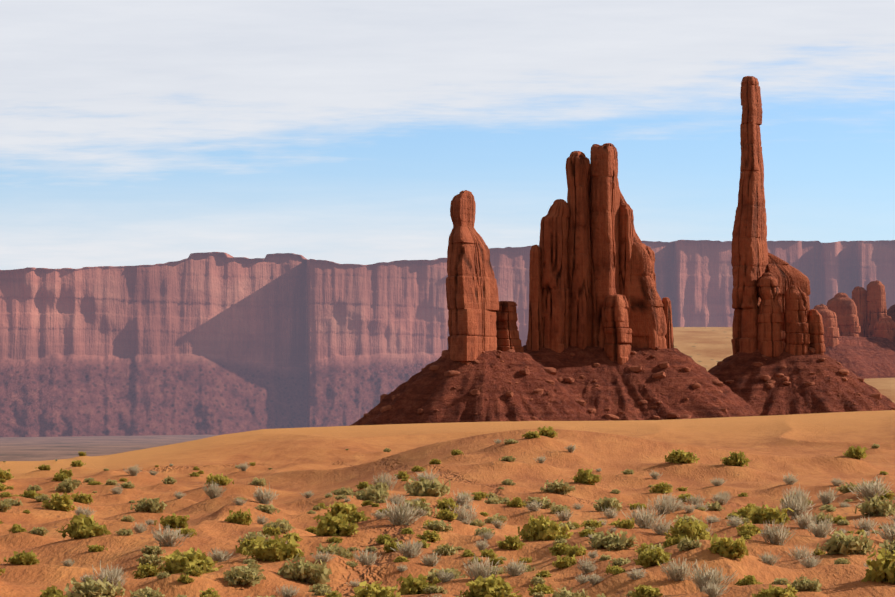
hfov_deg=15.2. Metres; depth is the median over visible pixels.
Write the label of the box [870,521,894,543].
shrub
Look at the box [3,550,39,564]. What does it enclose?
shrub
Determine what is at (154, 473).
shrub
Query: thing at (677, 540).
shrub
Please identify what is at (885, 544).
shrub
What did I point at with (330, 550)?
shrub
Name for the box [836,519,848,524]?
shrub
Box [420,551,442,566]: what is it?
shrub
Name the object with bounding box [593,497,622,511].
shrub
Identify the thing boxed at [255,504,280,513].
shrub
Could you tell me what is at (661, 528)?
shrub
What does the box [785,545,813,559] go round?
shrub
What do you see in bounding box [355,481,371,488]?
shrub
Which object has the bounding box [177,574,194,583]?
shrub
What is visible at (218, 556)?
shrub
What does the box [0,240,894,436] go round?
mesa wall
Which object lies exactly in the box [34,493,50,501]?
shrub
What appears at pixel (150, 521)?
shrub
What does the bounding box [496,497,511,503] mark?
shrub
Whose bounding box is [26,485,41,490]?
shrub
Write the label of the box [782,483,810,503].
shrub
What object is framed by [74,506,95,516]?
shrub
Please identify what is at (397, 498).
shrub
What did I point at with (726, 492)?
shrub
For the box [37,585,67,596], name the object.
shrub
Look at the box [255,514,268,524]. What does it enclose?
shrub
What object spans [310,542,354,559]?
shrub
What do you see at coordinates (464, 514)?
shrub
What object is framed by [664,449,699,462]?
shrub
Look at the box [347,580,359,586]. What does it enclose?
shrub
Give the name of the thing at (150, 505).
shrub
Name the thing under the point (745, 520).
shrub
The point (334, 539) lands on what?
shrub
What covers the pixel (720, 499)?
shrub
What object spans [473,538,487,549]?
shrub
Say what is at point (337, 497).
shrub
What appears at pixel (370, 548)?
shrub
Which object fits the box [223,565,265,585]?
shrub
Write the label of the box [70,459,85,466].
shrub
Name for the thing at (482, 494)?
shrub
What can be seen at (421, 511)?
shrub
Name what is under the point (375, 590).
shrub
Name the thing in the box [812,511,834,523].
shrub
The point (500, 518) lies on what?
shrub
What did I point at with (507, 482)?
shrub
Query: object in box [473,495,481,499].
shrub
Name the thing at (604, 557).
shrub
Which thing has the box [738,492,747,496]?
shrub
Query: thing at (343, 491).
shrub
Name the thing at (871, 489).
shrub
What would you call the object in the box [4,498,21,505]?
shrub
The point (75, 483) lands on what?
shrub
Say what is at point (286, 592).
shrub
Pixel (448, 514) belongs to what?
shrub
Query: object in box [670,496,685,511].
shrub
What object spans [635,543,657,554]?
shrub
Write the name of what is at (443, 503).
shrub
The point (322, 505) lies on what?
shrub
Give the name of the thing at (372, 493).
shrub
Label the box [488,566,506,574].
shrub
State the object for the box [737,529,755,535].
shrub
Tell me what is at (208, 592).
shrub
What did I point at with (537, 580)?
shrub
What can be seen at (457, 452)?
shrub
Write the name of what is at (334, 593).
shrub
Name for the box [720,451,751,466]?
shrub
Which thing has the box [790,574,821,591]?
shrub
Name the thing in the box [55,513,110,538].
shrub
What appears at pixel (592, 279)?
yei bi chei
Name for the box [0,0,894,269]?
sky
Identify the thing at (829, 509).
shrub
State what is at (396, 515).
shrub
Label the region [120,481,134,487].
shrub
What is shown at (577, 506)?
shrub
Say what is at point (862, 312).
rock formations
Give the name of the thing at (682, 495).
shrub
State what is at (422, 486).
shrub
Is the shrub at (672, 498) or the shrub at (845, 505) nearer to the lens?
the shrub at (845, 505)
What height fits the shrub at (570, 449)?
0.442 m
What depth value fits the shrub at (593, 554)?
58.13 m
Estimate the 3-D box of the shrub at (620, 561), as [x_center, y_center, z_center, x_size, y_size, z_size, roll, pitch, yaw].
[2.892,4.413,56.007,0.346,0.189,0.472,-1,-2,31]
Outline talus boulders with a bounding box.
[362,345,894,423]
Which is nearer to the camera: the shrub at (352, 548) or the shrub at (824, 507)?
the shrub at (352, 548)
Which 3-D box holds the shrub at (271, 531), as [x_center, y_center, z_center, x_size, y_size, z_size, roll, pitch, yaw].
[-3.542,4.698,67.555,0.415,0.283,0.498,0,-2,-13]
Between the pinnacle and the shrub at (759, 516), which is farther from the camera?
the pinnacle
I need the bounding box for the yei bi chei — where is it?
[526,143,673,364]
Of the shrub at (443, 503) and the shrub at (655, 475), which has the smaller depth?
the shrub at (443, 503)
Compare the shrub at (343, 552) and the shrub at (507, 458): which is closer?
the shrub at (343, 552)
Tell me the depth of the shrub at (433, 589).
53.63 m
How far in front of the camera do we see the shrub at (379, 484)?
100.96 m
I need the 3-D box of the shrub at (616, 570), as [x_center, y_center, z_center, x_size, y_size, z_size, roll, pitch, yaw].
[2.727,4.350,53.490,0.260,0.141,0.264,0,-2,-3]
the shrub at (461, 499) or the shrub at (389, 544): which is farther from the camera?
the shrub at (461, 499)
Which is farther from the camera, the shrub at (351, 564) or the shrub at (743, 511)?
the shrub at (743, 511)
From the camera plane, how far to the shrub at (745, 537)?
71.56 m
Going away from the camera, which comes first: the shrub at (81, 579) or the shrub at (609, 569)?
the shrub at (609, 569)
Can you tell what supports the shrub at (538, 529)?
on the ground
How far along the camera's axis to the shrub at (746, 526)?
76.63 m
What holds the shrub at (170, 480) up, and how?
on the ground
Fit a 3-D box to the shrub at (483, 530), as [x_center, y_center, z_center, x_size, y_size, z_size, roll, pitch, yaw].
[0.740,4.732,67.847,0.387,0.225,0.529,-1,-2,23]
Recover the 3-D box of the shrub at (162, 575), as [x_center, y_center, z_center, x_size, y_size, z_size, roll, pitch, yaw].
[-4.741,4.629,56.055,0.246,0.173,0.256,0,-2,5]
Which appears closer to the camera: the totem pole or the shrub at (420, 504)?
the shrub at (420, 504)
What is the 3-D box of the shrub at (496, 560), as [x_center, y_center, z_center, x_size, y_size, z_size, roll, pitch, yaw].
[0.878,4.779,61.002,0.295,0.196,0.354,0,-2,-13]
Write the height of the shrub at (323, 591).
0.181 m
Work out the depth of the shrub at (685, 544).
54.26 m
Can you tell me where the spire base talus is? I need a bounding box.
[349,304,894,425]
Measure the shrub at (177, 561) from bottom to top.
0.608 m
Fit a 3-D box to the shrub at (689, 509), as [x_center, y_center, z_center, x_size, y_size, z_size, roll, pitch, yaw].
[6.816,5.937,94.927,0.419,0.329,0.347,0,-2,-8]
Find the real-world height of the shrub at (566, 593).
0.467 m
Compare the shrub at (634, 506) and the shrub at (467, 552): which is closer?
the shrub at (467, 552)
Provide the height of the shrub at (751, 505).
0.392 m
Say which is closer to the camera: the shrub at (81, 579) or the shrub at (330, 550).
the shrub at (81, 579)
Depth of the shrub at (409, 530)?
66.86 m
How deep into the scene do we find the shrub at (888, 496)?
99.50 m
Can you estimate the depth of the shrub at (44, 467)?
204.15 m
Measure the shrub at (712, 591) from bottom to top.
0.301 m
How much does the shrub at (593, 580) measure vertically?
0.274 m
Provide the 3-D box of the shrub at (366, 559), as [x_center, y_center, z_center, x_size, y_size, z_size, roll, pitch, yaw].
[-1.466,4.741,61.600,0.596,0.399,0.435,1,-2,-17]
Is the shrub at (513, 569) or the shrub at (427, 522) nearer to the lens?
the shrub at (513, 569)
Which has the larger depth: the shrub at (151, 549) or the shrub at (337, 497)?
the shrub at (337, 497)
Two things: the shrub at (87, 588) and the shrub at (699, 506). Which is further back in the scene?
the shrub at (699, 506)
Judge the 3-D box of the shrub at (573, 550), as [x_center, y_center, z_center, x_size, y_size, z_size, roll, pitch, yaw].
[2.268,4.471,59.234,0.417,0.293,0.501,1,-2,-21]
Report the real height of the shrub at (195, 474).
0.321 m
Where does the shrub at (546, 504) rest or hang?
on the ground
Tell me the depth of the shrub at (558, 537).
63.77 m
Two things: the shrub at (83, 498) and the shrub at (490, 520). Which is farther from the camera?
the shrub at (83, 498)
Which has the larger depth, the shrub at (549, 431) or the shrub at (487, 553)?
the shrub at (549, 431)
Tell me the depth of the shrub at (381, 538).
66.14 m
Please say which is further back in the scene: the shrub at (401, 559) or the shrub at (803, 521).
the shrub at (803, 521)
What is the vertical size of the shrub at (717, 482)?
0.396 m
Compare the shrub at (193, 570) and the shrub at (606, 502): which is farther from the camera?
the shrub at (606, 502)
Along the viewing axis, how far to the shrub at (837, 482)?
117.58 m
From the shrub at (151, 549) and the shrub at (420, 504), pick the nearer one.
the shrub at (151, 549)
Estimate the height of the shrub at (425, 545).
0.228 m
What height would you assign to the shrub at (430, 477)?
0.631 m
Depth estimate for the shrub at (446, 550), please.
63.27 m
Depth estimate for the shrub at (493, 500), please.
98.07 m
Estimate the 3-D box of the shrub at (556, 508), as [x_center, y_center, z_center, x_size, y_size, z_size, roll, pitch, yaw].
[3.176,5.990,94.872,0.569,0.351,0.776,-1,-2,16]
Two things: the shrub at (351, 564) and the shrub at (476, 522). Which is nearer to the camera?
the shrub at (351, 564)
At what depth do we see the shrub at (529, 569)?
58.58 m
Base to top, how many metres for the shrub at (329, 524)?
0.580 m
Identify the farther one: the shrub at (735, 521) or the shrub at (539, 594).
the shrub at (735, 521)
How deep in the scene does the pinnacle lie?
1399.91 m
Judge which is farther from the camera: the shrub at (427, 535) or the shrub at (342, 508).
the shrub at (342, 508)
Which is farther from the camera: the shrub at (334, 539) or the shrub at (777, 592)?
the shrub at (334, 539)
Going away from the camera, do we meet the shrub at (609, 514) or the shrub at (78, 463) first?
the shrub at (609, 514)
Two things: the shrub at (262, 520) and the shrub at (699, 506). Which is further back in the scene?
the shrub at (699, 506)
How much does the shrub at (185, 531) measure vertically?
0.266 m
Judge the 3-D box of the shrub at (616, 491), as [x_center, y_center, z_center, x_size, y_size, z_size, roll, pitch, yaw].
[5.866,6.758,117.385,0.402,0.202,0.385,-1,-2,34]
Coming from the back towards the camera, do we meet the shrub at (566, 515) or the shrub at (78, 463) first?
the shrub at (78, 463)
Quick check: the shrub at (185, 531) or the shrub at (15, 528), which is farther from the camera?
the shrub at (15, 528)
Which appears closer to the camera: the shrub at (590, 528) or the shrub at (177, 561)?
the shrub at (177, 561)
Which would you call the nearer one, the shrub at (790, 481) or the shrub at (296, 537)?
the shrub at (296, 537)
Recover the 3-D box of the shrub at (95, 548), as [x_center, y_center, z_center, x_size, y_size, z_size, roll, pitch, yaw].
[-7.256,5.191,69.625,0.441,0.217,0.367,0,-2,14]
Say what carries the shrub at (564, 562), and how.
on the ground
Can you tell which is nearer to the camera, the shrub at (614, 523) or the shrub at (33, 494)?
the shrub at (614, 523)
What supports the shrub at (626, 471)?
on the ground
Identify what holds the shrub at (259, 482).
on the ground
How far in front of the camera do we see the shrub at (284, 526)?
75.28 m
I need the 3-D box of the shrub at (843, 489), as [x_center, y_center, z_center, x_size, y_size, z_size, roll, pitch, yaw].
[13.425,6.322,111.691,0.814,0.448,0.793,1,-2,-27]
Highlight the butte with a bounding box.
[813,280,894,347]
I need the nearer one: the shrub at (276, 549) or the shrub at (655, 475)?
the shrub at (276, 549)
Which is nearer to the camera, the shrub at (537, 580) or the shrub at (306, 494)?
the shrub at (537, 580)
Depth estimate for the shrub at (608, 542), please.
60.42 m
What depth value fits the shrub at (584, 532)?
62.80 m
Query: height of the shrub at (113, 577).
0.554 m
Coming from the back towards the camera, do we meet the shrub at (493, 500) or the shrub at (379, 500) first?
the shrub at (493, 500)
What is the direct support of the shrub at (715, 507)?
on the ground
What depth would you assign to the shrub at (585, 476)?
119.55 m
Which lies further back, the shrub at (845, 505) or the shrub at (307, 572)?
the shrub at (845, 505)
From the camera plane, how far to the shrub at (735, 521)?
82.03 m
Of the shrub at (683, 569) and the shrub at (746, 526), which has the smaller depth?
the shrub at (683, 569)
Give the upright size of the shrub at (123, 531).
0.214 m
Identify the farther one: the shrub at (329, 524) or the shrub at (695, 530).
the shrub at (695, 530)
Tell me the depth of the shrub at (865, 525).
81.65 m
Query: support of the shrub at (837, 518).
on the ground
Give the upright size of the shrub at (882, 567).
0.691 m
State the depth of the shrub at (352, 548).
64.99 m
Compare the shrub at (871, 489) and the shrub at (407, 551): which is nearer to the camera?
the shrub at (407, 551)
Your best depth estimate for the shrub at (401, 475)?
118.22 m
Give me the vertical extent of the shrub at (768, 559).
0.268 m
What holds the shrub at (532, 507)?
on the ground
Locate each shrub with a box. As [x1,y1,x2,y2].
[0,468,13,479]
[0,482,6,490]
[0,491,12,497]
[0,498,11,511]
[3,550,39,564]
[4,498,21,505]
[8,523,26,532]
[19,490,41,498]
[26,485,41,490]
[27,527,47,535]
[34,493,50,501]
[35,464,50,469]
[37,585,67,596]
[41,492,76,510]
[51,472,71,480]
[55,481,76,492]
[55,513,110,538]
[58,468,72,476]
[59,477,81,487]
[61,558,74,565]
[64,576,124,596]
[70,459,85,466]
[72,492,94,504]
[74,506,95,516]
[80,574,94,581]
[83,477,95,482]
[87,544,107,551]
[91,561,126,588]
[105,479,116,484]
[109,485,122,493]
[115,528,132,535]
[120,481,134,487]
[121,515,134,521]
[125,464,141,475]
[130,497,166,513]
[130,587,164,596]
[132,563,159,578]
[133,522,149,532]
[136,553,164,567]
[140,545,165,553]
[146,518,153,524]
[147,470,158,475]
[151,524,192,546]
[154,513,189,528]
[154,547,223,574]
[156,571,170,578]
[162,475,176,483]
[173,526,196,536]
[174,492,185,498]
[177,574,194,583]
[181,565,203,576]
[189,472,199,476]
[199,587,219,596]
[203,479,225,498]
[205,473,233,485]
[207,547,233,562]
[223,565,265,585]
[224,508,252,525]
[232,497,246,504]
[235,462,249,470]
[235,537,259,554]
[237,531,270,543]
[241,534,303,561]
[241,559,257,563]
[247,563,261,568]
[249,477,267,486]
[253,483,278,504]
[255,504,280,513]
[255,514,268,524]
[262,518,295,532]
[262,525,280,536]
[276,585,299,596]
[277,553,331,583]
[280,532,302,541]
[300,490,313,497]
[305,526,317,533]
[308,583,331,592]
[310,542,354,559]
[312,511,358,535]
[312,551,334,562]
[312,587,331,595]
[314,503,329,508]
[322,548,335,553]
[324,501,356,516]
[325,590,341,596]
[326,536,343,542]
[331,487,352,495]
[334,495,347,499]
[345,561,358,567]
[346,510,370,523]
[347,547,358,550]
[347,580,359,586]
[351,485,390,501]
[351,581,409,596]
[353,546,380,564]
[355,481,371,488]
[361,500,372,505]
[364,546,377,550]
[371,510,386,519]
[372,472,398,490]
[374,482,388,489]
[374,534,396,543]
[376,498,385,503]
[377,497,424,524]
[383,539,402,552]
[386,494,405,503]
[390,539,421,557]
[393,556,409,561]
[395,471,410,478]
[396,574,437,594]
[397,564,408,571]
[400,499,436,515]
[400,527,414,533]
[403,476,450,496]
[411,465,425,471]
[412,469,439,482]
[416,530,442,541]
[417,539,430,547]
[418,510,427,515]
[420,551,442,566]
[422,520,452,531]
[423,519,438,526]
[423,586,447,593]
[425,567,466,584]
[429,458,440,463]
[432,577,442,583]
[433,509,457,520]
[433,543,457,555]
[435,569,455,582]
[436,497,458,510]
[447,501,478,524]
[451,449,463,454]
[453,490,473,505]
[460,574,521,596]
[461,549,475,556]
[462,553,500,579]
[469,556,480,562]
[470,519,485,526]
[473,491,488,498]
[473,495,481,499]
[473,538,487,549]
[474,527,494,535]
[479,531,493,538]
[479,548,497,558]
[484,496,500,503]
[484,516,498,523]
[485,492,497,498]
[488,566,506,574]
[489,556,503,564]
[491,513,507,522]
[492,520,506,528]
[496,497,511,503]
[496,535,525,549]
[499,456,515,461]
[502,479,515,484]
[503,558,527,575]
[504,438,517,443]
[506,497,526,507]
[517,514,573,540]
[518,556,531,562]
[519,565,535,571]
[522,431,540,438]
[523,496,555,508]
[526,500,542,511]
[527,583,554,595]
[530,576,544,584]
[532,591,544,596]
[534,455,545,462]
[535,570,551,576]
[537,426,557,437]
[540,479,575,494]
[548,542,571,555]
[549,585,589,596]
[550,505,570,513]
[552,554,576,568]
[553,538,567,544]
[554,534,570,539]
[555,510,572,520]
[561,521,577,529]
[563,543,587,556]
[565,444,575,452]
[571,468,601,484]
[571,501,583,509]
[572,522,580,527]
[576,574,589,583]
[577,555,597,573]
[578,529,595,536]
[581,519,603,527]
[582,526,595,530]
[587,572,603,585]
[588,530,638,550]
[588,550,598,557]
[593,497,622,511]
[599,554,610,560]
[600,507,618,517]
[604,565,622,574]
[608,520,618,525]
[608,557,630,565]
[610,489,619,493]
[611,567,624,574]
[615,518,634,528]
[621,469,634,473]
[621,504,666,528]
[625,567,645,579]
[628,502,646,509]
[629,584,662,596]
[633,546,672,567]
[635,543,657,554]
[646,495,679,514]
[646,543,664,550]
[649,469,662,479]
[649,481,672,493]
[650,519,673,535]
[658,493,677,502]
[660,537,676,547]
[660,554,697,580]
[663,518,710,540]
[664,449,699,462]
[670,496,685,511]
[671,535,691,544]
[673,514,702,523]
[676,493,692,501]
[677,487,687,490]
[677,537,701,550]
[682,493,704,504]
[682,504,695,512]
[686,560,737,591]
[690,502,708,510]
[701,580,728,596]
[704,501,724,510]
[705,514,721,522]
[706,533,748,560]
[710,477,726,485]
[710,492,732,504]
[714,490,729,499]
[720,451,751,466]
[725,513,740,518]
[725,515,743,526]
[732,506,755,517]
[735,575,763,585]
[736,522,762,533]
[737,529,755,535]
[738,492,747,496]
[739,518,750,523]
[743,535,751,539]
[746,503,760,510]
[747,504,792,524]
[751,584,797,596]
[757,550,779,565]
[758,517,796,545]
[770,578,790,584]
[780,493,802,504]
[781,491,815,519]
[782,473,797,484]
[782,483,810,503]
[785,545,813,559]
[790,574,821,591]
[792,511,817,528]
[799,553,823,567]
[807,517,834,537]
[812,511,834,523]
[812,549,825,555]
[815,527,875,555]
[816,486,837,504]
[819,504,836,510]
[825,507,835,511]
[831,478,844,485]
[831,515,845,523]
[834,558,850,563]
[836,482,859,492]
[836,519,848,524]
[841,502,851,507]
[843,445,867,459]
[846,475,892,500]
[853,516,878,531]
[855,493,894,516]
[861,548,894,582]
[868,488,893,499]
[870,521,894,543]
[877,539,894,554]
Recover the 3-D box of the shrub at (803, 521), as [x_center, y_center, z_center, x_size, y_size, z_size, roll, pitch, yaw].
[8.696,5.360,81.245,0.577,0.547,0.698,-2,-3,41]
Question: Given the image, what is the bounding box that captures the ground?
[0,410,894,596]
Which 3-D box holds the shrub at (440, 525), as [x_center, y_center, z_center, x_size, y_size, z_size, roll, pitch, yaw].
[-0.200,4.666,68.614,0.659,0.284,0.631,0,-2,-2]
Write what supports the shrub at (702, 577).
on the ground
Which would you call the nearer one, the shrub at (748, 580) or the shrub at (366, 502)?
the shrub at (748, 580)
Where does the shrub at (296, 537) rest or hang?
on the ground
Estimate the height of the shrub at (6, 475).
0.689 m
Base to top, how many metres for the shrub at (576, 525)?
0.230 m
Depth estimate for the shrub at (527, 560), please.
61.38 m
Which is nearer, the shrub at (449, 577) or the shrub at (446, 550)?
the shrub at (449, 577)
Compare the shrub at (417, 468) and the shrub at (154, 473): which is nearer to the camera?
the shrub at (417, 468)
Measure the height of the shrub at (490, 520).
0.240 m
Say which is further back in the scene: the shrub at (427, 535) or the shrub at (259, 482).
the shrub at (259, 482)
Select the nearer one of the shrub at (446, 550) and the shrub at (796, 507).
the shrub at (446, 550)
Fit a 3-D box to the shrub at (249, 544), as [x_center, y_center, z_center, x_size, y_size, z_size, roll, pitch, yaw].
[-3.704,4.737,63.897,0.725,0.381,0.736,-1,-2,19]
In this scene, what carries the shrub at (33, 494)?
on the ground
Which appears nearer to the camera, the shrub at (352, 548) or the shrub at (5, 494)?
the shrub at (352, 548)
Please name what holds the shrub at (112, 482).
on the ground
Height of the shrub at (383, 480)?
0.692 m
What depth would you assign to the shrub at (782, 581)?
47.86 m
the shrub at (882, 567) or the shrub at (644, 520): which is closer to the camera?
the shrub at (882, 567)
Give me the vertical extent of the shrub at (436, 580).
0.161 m
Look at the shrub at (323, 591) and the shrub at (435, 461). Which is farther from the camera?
the shrub at (435, 461)
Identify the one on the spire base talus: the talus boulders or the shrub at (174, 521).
the talus boulders
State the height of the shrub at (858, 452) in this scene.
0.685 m
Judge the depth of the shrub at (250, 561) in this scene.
59.36 m
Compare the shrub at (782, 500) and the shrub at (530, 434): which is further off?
the shrub at (530, 434)
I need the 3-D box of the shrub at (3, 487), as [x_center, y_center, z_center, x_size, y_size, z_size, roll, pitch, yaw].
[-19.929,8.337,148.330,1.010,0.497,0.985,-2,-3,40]
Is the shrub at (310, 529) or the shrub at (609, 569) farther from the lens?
the shrub at (310, 529)
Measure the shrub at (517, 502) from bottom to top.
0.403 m
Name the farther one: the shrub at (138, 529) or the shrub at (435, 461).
the shrub at (435, 461)
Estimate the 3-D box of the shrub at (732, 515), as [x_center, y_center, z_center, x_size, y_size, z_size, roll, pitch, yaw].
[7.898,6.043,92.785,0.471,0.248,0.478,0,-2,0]
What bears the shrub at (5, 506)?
on the ground
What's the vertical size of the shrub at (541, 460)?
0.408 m
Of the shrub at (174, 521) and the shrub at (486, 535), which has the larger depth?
the shrub at (174, 521)
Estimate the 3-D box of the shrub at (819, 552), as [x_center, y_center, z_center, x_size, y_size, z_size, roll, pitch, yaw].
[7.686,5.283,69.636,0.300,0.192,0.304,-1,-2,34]
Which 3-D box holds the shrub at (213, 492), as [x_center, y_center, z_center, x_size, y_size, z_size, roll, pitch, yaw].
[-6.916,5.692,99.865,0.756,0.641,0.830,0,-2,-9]
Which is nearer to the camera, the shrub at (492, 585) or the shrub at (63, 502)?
the shrub at (492, 585)
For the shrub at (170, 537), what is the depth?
68.51 m
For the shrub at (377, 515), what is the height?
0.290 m
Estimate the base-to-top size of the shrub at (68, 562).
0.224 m
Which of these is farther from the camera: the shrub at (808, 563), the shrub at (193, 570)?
the shrub at (193, 570)
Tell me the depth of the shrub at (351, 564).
60.74 m
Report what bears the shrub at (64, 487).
on the ground
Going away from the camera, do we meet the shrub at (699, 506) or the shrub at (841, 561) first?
the shrub at (841, 561)
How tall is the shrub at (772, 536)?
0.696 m
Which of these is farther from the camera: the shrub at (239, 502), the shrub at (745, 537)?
the shrub at (239, 502)
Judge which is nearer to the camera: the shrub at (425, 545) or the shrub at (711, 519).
the shrub at (425, 545)
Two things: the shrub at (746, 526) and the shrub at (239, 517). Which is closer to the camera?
the shrub at (746, 526)
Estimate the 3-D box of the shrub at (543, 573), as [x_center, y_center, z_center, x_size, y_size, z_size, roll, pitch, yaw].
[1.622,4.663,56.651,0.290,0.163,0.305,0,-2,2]
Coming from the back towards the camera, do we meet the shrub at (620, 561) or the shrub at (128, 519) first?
the shrub at (128, 519)
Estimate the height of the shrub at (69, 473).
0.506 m
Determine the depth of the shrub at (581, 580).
55.08 m
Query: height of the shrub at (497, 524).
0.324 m
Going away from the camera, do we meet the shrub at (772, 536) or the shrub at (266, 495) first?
the shrub at (772, 536)
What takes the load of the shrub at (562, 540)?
on the ground
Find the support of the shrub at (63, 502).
on the ground
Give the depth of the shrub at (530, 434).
143.42 m
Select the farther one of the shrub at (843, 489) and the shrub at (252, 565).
the shrub at (843, 489)
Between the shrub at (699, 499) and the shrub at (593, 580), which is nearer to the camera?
the shrub at (593, 580)
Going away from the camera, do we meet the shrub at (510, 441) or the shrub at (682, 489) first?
the shrub at (682, 489)
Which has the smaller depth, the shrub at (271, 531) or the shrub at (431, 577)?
the shrub at (431, 577)
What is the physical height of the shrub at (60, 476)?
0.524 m
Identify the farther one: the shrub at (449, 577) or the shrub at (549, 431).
the shrub at (549, 431)
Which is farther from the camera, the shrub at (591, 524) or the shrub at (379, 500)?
the shrub at (379, 500)
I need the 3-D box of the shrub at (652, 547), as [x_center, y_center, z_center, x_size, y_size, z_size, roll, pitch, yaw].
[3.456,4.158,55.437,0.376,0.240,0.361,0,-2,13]
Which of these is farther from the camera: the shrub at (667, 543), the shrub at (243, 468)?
the shrub at (243, 468)
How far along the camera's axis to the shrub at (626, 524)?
81.12 m
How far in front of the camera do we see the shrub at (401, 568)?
60.67 m
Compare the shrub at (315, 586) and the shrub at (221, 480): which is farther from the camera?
the shrub at (221, 480)
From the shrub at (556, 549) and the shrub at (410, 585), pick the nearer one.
the shrub at (410, 585)
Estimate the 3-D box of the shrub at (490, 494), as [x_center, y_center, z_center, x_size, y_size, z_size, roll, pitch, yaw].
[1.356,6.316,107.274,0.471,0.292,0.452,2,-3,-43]
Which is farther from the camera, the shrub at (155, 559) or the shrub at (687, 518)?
the shrub at (687, 518)
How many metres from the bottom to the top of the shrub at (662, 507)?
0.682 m
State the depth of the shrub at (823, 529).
75.41 m
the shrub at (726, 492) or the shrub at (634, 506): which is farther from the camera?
the shrub at (726, 492)
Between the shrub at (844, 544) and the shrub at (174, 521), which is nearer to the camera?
the shrub at (844, 544)
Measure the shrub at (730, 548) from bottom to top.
0.484 m
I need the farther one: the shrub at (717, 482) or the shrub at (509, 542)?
the shrub at (717, 482)
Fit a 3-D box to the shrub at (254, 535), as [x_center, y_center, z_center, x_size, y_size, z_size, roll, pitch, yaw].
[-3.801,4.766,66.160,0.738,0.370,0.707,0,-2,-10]
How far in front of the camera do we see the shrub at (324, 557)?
60.42 m
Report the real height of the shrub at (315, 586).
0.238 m
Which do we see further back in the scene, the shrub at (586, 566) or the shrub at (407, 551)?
the shrub at (407, 551)
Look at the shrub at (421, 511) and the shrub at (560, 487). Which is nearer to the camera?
the shrub at (421, 511)
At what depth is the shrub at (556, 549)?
60.26 m
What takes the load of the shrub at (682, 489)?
on the ground
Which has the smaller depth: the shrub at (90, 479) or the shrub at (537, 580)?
the shrub at (537, 580)
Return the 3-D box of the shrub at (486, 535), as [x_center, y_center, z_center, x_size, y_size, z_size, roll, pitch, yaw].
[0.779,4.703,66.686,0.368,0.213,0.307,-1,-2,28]
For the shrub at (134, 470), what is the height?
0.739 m
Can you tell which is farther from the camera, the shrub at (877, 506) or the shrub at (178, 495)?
the shrub at (178, 495)
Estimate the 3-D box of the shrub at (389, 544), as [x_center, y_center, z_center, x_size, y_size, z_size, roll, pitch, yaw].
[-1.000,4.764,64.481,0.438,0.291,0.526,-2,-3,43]
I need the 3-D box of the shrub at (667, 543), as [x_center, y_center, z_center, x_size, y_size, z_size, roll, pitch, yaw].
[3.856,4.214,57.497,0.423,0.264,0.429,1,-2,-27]
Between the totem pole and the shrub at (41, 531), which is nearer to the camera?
the shrub at (41, 531)
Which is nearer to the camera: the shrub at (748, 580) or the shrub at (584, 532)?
the shrub at (748, 580)
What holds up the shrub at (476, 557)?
on the ground
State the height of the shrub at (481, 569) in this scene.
0.510 m
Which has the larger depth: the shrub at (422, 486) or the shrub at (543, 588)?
the shrub at (422, 486)
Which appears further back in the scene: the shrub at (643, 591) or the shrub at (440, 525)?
the shrub at (440, 525)
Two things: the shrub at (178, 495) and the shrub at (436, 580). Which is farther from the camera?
the shrub at (178, 495)
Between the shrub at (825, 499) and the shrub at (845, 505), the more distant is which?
the shrub at (825, 499)
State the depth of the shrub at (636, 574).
52.45 m
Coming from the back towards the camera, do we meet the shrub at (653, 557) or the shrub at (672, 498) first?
the shrub at (672, 498)
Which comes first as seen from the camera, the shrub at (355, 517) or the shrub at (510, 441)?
the shrub at (355, 517)
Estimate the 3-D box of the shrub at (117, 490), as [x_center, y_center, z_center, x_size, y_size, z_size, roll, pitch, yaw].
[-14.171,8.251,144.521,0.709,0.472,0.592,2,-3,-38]
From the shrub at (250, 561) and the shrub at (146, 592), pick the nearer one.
the shrub at (146, 592)
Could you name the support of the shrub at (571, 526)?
on the ground
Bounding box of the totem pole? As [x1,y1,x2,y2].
[731,76,824,357]
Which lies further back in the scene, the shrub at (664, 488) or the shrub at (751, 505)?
the shrub at (664, 488)
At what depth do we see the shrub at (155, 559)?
64.57 m
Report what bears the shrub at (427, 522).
on the ground

